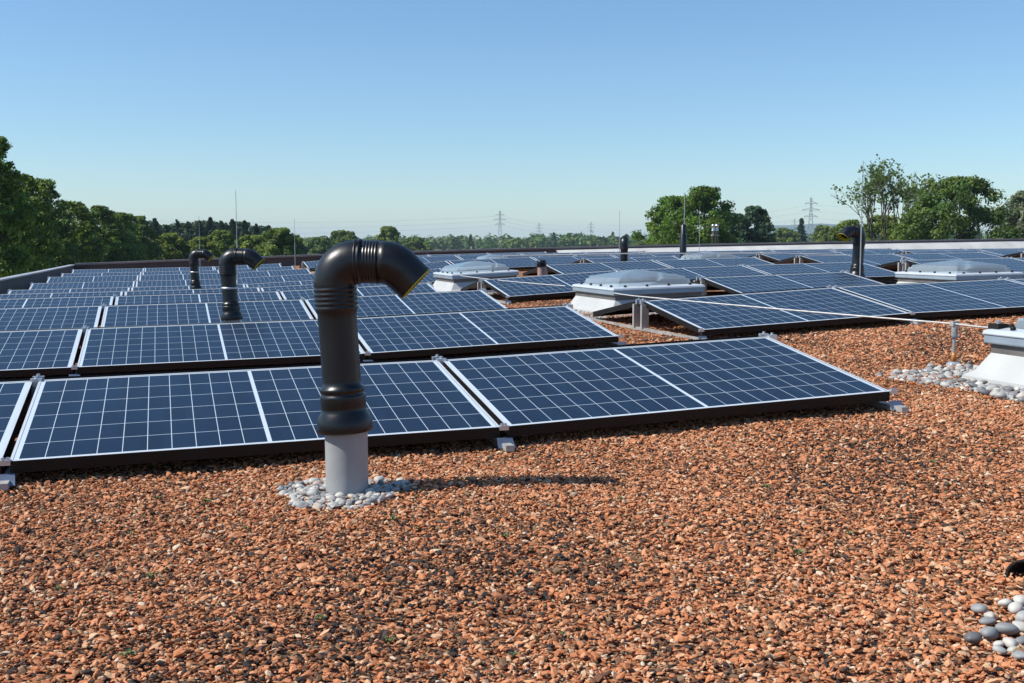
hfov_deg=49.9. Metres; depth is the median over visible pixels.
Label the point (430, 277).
solar panel
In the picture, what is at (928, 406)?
gravel
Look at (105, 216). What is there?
broadleaf tree
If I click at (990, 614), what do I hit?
pebble
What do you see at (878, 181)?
thin crowned tree
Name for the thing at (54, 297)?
solar panel
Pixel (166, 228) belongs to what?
spruce tree
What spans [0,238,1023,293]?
roof parapet
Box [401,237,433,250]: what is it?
broadleaf tree
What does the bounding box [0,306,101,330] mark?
solar panel
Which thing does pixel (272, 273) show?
solar panel
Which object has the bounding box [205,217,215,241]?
spruce tree
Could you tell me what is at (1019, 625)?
pebble
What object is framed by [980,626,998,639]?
pebble
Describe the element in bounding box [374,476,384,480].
pebble
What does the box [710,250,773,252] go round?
solar panel
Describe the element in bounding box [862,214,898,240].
broadleaf tree
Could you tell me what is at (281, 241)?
broadleaf tree
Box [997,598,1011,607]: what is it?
pebble
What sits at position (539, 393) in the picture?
solar panel
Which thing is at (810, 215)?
electricity pylon
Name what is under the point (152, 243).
broadleaf tree
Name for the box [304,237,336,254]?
broadleaf tree
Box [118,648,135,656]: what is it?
weed
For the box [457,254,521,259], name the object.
solar panel
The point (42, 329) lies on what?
solar panel
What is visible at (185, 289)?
solar panel
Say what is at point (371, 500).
pebble
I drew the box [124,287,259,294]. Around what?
solar panel
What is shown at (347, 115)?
sky
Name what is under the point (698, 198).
oak tree
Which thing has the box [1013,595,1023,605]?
pebble
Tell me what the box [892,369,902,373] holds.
pebble
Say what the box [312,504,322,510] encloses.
pebble
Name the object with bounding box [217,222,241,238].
broadleaf tree
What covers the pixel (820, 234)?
broadleaf tree
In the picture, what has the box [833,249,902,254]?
solar panel
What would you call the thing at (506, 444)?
mounting frame
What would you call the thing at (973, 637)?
pebble
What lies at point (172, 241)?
broadleaf tree
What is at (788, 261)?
solar panel
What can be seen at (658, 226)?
oak tree
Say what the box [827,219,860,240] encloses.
broadleaf tree
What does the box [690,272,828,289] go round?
solar panel
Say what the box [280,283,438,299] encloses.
solar panel
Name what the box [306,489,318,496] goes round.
pebble
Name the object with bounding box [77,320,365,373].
solar panel
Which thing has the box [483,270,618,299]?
solar panel
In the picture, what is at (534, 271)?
solar panel
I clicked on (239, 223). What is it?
broadleaf tree
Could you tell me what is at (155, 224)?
spruce tree
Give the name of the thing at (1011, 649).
pebble
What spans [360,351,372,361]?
mounting frame
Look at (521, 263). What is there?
solar panel
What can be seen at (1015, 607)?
pebble
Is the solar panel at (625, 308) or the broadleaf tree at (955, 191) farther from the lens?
the broadleaf tree at (955, 191)
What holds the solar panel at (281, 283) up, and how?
on the mounting frame
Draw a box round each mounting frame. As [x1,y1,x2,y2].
[0,374,44,490]
[69,325,89,375]
[100,303,106,326]
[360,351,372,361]
[432,354,515,451]
[477,278,511,303]
[563,303,626,345]
[589,298,706,339]
[693,276,706,295]
[759,331,908,412]
[794,255,803,263]
[827,285,920,323]
[897,259,909,271]
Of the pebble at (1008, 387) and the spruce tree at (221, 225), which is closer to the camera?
the pebble at (1008, 387)
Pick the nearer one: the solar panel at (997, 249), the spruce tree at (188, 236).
the solar panel at (997, 249)
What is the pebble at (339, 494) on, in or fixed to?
on the gravel
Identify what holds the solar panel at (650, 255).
on the mounting frame
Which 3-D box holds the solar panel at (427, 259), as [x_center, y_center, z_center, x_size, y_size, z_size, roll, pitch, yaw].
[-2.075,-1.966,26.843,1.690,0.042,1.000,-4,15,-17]
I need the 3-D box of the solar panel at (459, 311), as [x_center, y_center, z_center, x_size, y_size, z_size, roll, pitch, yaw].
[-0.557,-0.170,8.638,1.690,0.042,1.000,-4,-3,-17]
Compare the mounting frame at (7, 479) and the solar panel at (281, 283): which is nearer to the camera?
the mounting frame at (7, 479)
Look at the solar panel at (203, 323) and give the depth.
7.63 m
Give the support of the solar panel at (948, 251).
on the mounting frame
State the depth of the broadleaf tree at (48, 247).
58.60 m
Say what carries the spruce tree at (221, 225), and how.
on the ground
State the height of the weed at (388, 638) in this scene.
0.010 m
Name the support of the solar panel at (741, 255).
on the mounting frame
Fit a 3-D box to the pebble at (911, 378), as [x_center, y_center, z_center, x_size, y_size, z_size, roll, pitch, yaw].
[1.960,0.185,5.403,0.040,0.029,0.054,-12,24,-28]
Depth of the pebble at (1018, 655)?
2.01 m
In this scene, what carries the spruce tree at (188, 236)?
on the ground
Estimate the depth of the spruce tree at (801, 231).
363.17 m
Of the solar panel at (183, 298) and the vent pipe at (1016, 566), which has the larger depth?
the solar panel at (183, 298)
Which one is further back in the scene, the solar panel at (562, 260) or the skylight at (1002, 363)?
the solar panel at (562, 260)
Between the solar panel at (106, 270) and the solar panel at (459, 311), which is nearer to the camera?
the solar panel at (459, 311)
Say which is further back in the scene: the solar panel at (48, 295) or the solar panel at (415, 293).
the solar panel at (48, 295)
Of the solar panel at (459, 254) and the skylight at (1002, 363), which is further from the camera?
the solar panel at (459, 254)
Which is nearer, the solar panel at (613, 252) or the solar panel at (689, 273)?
the solar panel at (689, 273)
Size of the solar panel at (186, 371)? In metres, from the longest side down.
1.690 x 1.000 x 0.042 m
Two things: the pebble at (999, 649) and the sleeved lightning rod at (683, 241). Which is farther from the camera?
the sleeved lightning rod at (683, 241)
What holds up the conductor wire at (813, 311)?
attached to the wire holder at (954, 334)
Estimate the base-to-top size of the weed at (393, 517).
0.012 m
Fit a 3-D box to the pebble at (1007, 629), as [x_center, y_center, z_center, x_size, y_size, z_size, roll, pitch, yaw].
[0.963,0.558,2.138,0.050,0.025,0.034,7,-11,-9]
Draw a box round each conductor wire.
[460,275,565,285]
[503,253,843,255]
[614,293,987,327]
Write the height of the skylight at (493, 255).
0.303 m
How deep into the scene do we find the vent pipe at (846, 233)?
13.04 m
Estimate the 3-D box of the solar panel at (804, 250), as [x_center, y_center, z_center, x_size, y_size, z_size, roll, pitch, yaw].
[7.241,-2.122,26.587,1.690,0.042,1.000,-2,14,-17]
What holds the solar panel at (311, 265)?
on the mounting frame
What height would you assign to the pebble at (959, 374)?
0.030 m
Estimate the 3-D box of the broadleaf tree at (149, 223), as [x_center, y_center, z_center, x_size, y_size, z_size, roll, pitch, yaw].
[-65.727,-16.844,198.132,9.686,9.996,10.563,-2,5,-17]
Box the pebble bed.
[279,292,1023,509]
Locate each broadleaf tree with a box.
[0,136,45,277]
[0,175,69,276]
[1,168,37,273]
[25,178,81,272]
[51,200,108,264]
[71,205,140,261]
[102,212,149,260]
[121,215,165,260]
[147,220,162,244]
[155,232,189,261]
[161,224,184,236]
[170,222,184,229]
[180,220,217,239]
[185,236,220,258]
[206,229,235,257]
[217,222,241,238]
[229,235,263,250]
[235,221,249,228]
[248,225,267,241]
[256,227,303,255]
[294,235,308,254]
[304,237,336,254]
[329,229,357,243]
[376,226,401,244]
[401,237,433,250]
[727,212,756,242]
[734,205,776,242]
[766,227,801,241]
[810,225,832,241]
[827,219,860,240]
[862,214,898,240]
[889,214,946,239]
[890,174,1023,239]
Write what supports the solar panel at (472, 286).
on the mounting frame at (481, 284)
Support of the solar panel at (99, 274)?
on the mounting frame
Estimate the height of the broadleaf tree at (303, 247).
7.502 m
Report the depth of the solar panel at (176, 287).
17.00 m
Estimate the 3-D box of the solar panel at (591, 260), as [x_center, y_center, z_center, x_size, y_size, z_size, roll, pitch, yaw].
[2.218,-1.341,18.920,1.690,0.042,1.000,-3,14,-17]
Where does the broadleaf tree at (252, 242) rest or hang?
on the ground
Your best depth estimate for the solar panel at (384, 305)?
9.95 m
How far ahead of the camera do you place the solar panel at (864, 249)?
27.48 m
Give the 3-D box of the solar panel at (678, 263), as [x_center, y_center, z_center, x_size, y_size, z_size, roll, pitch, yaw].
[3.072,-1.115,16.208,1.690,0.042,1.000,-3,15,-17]
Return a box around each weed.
[54,584,62,589]
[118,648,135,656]
[145,571,160,578]
[315,614,326,620]
[384,636,395,641]
[390,514,397,520]
[790,548,805,553]
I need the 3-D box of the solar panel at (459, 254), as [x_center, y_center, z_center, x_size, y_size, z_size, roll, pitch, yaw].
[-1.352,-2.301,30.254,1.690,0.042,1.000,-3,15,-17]
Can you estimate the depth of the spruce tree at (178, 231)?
181.38 m
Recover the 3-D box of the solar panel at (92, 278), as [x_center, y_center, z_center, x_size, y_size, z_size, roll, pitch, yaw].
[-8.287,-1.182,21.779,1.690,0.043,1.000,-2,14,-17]
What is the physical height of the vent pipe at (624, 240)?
0.835 m
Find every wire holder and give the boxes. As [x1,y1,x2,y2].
[901,257,904,270]
[946,321,959,366]
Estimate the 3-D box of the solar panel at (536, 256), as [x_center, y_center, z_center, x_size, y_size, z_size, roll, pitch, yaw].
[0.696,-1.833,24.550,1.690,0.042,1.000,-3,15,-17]
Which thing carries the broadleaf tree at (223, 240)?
on the ground
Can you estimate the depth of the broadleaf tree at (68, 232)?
75.63 m
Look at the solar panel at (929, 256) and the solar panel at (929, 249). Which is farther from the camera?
the solar panel at (929, 249)
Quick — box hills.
[605,223,875,238]
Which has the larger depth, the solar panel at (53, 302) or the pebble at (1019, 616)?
the solar panel at (53, 302)
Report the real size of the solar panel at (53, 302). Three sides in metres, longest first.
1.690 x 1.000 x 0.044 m
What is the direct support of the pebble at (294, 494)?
on the gravel
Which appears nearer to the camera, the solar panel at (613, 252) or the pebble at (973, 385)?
the pebble at (973, 385)
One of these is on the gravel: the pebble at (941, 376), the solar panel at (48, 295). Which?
the pebble at (941, 376)
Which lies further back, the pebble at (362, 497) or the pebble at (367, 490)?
the pebble at (367, 490)
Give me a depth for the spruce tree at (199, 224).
175.54 m
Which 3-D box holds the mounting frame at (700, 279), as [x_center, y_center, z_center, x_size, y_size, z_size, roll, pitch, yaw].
[1.926,-0.550,11.304,0.066,0.248,2.225,-2,5,-17]
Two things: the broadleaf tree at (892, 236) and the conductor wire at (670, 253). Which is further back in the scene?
the broadleaf tree at (892, 236)
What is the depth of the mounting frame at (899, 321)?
8.13 m
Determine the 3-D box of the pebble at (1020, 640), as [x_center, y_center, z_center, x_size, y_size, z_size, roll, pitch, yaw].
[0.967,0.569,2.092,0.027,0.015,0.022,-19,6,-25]
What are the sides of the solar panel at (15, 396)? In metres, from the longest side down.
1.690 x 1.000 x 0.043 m
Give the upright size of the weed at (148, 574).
0.012 m
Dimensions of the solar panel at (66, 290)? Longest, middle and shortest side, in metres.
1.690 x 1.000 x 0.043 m
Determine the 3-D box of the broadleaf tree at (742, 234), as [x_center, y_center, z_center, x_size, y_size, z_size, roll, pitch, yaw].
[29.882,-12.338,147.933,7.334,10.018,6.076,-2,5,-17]
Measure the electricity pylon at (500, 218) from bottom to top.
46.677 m
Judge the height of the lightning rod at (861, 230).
1.472 m
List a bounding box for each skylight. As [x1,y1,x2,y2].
[433,261,518,291]
[476,254,508,258]
[571,269,704,312]
[679,251,734,258]
[895,259,1023,283]
[962,318,1023,388]
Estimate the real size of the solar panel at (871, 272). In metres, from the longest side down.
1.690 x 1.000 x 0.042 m
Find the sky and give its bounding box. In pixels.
[0,0,1023,239]
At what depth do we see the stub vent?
14.36 m
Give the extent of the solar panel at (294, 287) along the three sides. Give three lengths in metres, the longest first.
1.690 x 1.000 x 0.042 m
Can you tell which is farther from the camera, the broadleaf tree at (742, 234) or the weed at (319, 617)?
the broadleaf tree at (742, 234)
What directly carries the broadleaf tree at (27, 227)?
on the ground
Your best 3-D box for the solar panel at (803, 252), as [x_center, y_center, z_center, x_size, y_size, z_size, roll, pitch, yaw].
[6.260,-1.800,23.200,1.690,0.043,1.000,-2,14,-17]
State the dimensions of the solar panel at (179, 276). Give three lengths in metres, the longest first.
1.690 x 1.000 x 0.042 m
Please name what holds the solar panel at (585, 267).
on the mounting frame
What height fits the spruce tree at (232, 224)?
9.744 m
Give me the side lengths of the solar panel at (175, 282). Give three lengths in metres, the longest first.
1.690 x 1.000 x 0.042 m
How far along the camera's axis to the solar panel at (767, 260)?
21.13 m
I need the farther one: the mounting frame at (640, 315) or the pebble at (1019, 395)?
the mounting frame at (640, 315)
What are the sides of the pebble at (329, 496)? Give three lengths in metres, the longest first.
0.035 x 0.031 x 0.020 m
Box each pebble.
[279,490,286,496]
[289,492,298,497]
[295,484,304,488]
[295,502,305,507]
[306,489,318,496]
[308,477,319,483]
[312,480,322,484]
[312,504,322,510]
[326,495,336,499]
[335,492,345,495]
[359,495,366,500]
[364,488,373,493]
[364,498,375,502]
[370,484,379,488]
[370,495,378,500]
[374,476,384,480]
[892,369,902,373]
[907,376,915,381]
[937,374,945,378]
[940,381,949,386]
[953,372,962,376]
[965,631,981,643]
[968,383,977,387]
[970,603,987,612]
[979,617,996,624]
[980,389,989,394]
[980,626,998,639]
[984,611,995,618]
[985,385,996,390]
[992,645,1007,654]
[993,640,1004,646]
[994,392,1006,399]
[995,622,1019,635]
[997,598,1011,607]
[1002,637,1018,647]
[1003,386,1013,390]
[1007,646,1016,651]
[1008,392,1017,396]
[1008,602,1023,613]
[1011,650,1023,660]
[1012,621,1023,632]
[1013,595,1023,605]
[1015,610,1023,620]
[1015,636,1023,644]
[1016,392,1023,398]
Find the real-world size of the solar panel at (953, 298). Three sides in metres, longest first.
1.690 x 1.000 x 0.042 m
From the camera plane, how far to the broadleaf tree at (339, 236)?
281.59 m
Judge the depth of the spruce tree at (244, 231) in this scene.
177.28 m
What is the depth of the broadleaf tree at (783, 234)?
345.95 m
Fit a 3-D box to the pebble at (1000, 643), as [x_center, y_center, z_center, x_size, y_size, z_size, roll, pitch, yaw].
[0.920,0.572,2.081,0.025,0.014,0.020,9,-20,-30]
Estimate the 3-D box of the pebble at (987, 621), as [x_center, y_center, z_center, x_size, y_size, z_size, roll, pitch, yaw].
[0.948,0.557,2.195,0.034,0.015,0.022,-2,20,9]
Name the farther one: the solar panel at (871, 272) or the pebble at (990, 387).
the solar panel at (871, 272)
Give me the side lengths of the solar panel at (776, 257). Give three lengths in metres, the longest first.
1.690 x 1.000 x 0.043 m
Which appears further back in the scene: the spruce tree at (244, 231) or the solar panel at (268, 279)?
the spruce tree at (244, 231)
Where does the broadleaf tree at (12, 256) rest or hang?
on the ground
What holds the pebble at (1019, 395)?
on the pebble bed
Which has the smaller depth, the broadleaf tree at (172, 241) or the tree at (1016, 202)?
the tree at (1016, 202)
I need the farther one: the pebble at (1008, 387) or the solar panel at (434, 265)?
the solar panel at (434, 265)
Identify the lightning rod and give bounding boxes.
[235,190,237,286]
[619,210,619,254]
[679,193,686,257]
[859,161,863,276]
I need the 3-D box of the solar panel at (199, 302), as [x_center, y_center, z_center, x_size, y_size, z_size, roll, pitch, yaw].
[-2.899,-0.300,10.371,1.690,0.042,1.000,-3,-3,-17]
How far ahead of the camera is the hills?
4872.32 m
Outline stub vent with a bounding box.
[537,260,545,275]
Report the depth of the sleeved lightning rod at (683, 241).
21.13 m
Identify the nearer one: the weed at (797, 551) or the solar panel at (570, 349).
the weed at (797, 551)
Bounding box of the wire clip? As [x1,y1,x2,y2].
[988,320,1008,328]
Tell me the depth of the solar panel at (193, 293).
12.02 m
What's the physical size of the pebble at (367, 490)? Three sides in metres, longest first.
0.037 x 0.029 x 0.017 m
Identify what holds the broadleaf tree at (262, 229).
on the ground
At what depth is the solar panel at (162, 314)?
9.41 m
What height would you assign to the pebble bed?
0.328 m
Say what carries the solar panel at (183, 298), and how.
on the mounting frame
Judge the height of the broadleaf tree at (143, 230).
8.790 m
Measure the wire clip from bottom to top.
0.055 m
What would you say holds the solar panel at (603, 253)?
on the mounting frame
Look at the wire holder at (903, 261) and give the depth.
13.35 m
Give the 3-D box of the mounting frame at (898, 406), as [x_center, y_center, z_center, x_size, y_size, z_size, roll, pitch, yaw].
[1.297,0.075,5.609,0.066,0.248,2.225,-2,5,-17]
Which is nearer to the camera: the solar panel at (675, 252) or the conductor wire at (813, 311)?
the conductor wire at (813, 311)
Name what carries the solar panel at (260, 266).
on the mounting frame
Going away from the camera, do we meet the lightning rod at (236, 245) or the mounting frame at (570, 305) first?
the mounting frame at (570, 305)
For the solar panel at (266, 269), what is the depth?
25.96 m
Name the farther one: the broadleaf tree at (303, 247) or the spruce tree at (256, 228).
the broadleaf tree at (303, 247)
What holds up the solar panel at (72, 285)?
on the mounting frame
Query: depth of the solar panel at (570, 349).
5.38 m
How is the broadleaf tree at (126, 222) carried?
on the ground
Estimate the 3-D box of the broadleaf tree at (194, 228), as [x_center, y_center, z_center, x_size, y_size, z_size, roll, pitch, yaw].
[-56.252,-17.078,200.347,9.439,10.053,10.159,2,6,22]
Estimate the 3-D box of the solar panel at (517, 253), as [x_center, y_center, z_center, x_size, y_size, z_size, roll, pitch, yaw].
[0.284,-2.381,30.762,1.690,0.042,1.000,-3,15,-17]
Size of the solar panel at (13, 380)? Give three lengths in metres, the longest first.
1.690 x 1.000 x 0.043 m
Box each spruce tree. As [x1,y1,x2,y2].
[149,218,161,244]
[162,225,170,243]
[171,219,183,248]
[181,221,194,244]
[193,220,205,237]
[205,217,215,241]
[217,220,225,230]
[229,219,241,242]
[239,220,250,237]
[252,224,263,239]
[797,218,807,241]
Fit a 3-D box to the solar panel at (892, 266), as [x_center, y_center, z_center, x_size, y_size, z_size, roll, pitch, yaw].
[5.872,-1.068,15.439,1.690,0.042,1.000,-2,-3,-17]
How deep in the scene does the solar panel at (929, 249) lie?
24.54 m
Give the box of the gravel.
[0,296,1023,682]
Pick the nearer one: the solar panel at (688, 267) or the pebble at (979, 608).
the pebble at (979, 608)
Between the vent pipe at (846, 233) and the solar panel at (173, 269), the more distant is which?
the solar panel at (173, 269)
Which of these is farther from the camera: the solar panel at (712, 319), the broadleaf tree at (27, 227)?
the broadleaf tree at (27, 227)
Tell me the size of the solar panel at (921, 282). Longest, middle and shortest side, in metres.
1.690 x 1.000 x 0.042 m
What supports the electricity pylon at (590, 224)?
on the ground
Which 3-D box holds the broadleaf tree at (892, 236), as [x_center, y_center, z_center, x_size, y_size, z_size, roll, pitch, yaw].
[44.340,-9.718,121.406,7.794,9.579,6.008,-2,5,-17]
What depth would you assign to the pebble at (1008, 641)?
2.07 m
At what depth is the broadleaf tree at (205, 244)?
120.19 m
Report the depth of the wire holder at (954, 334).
5.89 m
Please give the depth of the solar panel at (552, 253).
28.23 m
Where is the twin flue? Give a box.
[711,224,718,243]
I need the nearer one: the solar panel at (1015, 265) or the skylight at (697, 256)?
the solar panel at (1015, 265)
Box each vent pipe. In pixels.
[189,249,213,288]
[219,248,264,322]
[313,239,429,498]
[620,236,628,260]
[837,225,865,277]
[1005,559,1023,577]
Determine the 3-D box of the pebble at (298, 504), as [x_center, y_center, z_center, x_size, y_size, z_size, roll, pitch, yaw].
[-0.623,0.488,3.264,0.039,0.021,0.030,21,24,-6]
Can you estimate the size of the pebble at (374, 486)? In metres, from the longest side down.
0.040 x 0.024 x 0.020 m
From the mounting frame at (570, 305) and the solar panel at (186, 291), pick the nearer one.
the mounting frame at (570, 305)
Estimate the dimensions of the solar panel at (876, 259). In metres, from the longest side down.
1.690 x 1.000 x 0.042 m
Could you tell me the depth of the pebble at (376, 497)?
3.34 m
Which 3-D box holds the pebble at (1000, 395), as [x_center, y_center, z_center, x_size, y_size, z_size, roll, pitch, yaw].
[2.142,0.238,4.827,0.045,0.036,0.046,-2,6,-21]
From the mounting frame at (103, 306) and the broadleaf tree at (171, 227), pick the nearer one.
the mounting frame at (103, 306)
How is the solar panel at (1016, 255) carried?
on the mounting frame
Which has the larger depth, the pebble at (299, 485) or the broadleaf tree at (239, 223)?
the broadleaf tree at (239, 223)
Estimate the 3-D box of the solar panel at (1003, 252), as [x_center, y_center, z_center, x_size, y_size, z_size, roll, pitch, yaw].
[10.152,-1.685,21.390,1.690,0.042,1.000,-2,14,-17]
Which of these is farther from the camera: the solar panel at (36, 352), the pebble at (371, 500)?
the solar panel at (36, 352)
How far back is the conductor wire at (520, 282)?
12.06 m
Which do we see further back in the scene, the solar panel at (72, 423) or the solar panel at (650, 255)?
the solar panel at (650, 255)
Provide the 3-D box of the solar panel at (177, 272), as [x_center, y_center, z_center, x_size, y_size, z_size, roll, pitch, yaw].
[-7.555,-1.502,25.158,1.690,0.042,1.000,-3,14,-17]
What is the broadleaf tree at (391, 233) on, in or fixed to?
on the ground
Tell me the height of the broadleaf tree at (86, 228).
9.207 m
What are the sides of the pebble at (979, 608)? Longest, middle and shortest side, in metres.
0.041 x 0.033 x 0.019 m
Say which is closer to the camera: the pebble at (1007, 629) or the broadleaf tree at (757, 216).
the pebble at (1007, 629)
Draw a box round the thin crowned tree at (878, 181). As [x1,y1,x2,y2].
[830,154,940,240]
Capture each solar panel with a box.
[0,291,122,298]
[0,296,113,307]
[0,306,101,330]
[0,329,82,377]
[0,378,30,381]
[0,381,31,473]
[4,328,83,333]
[8,287,129,293]
[10,360,499,472]
[11,296,98,298]
[29,281,134,289]
[44,358,431,379]
[46,275,137,282]
[61,272,140,276]
[72,268,143,272]
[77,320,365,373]
[92,319,317,327]
[101,300,312,326]
[107,299,299,305]
[115,291,281,304]
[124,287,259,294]
[124,291,273,295]
[131,284,244,290]
[136,279,220,286]
[139,273,220,280]
[142,270,218,274]
[143,287,255,290]
[145,267,213,271]
[214,264,280,269]
[236,266,293,271]
[236,269,310,277]
[236,274,313,283]
[246,280,313,287]
[260,283,384,290]
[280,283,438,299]
[303,261,318,269]
[305,290,506,318]
[308,290,472,310]
[357,305,562,317]
[357,306,618,359]
[418,255,461,262]
[418,265,491,283]
[424,261,450,268]
[429,253,488,255]
[443,337,889,436]
[444,335,758,359]
[448,257,536,269]
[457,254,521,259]
[461,270,613,290]
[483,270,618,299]
[488,252,545,253]
[507,254,574,257]
[522,252,583,254]
[523,260,648,275]
[532,255,615,264]
[546,260,669,273]
[575,252,639,255]
[585,251,644,252]
[585,256,678,262]
[593,287,826,316]
[612,254,679,257]
[620,265,768,279]
[632,265,738,269]
[641,251,705,252]
[644,288,909,335]
[655,257,772,267]
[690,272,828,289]
[703,272,882,293]
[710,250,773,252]
[731,252,761,257]
[745,255,775,262]
[746,262,897,279]
[761,253,846,260]
[762,251,836,252]
[771,249,835,251]
[772,254,872,263]
[801,254,912,265]
[833,248,891,250]
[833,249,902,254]
[837,279,1023,317]
[839,279,995,286]
[876,258,980,271]
[895,252,1003,259]
[900,249,964,250]
[906,258,1023,272]
[908,250,1002,255]
[965,248,1023,249]
[982,250,1023,254]
[999,252,1022,257]
[1011,279,1023,283]
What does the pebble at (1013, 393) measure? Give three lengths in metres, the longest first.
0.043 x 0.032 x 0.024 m
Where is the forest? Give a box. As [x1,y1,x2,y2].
[66,224,988,249]
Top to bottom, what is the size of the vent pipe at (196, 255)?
0.835 m
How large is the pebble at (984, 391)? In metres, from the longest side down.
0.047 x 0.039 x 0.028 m
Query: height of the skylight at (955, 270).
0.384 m
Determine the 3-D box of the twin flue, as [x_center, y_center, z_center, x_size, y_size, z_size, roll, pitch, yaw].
[7.304,-1.057,39.889,0.277,6.370,0.140,-2,5,-17]
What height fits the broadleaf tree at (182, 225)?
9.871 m
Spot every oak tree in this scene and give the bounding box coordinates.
[630,195,703,244]
[665,185,742,243]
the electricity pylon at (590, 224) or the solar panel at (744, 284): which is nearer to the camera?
the solar panel at (744, 284)
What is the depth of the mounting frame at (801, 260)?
17.18 m
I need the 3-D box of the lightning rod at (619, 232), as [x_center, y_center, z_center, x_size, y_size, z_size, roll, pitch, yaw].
[2.321,-2.240,23.794,0.270,1.181,0.270,-2,5,-17]
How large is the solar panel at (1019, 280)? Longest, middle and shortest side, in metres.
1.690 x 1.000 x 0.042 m
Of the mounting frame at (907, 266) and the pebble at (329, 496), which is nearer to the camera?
the pebble at (329, 496)
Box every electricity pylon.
[494,211,505,233]
[587,222,594,233]
[803,197,818,234]
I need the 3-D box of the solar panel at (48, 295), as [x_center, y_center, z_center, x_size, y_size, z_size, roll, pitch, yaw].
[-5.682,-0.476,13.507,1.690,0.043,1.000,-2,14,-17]
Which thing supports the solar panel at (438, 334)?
on the mounting frame at (367, 353)
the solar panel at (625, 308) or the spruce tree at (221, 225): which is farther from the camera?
the spruce tree at (221, 225)

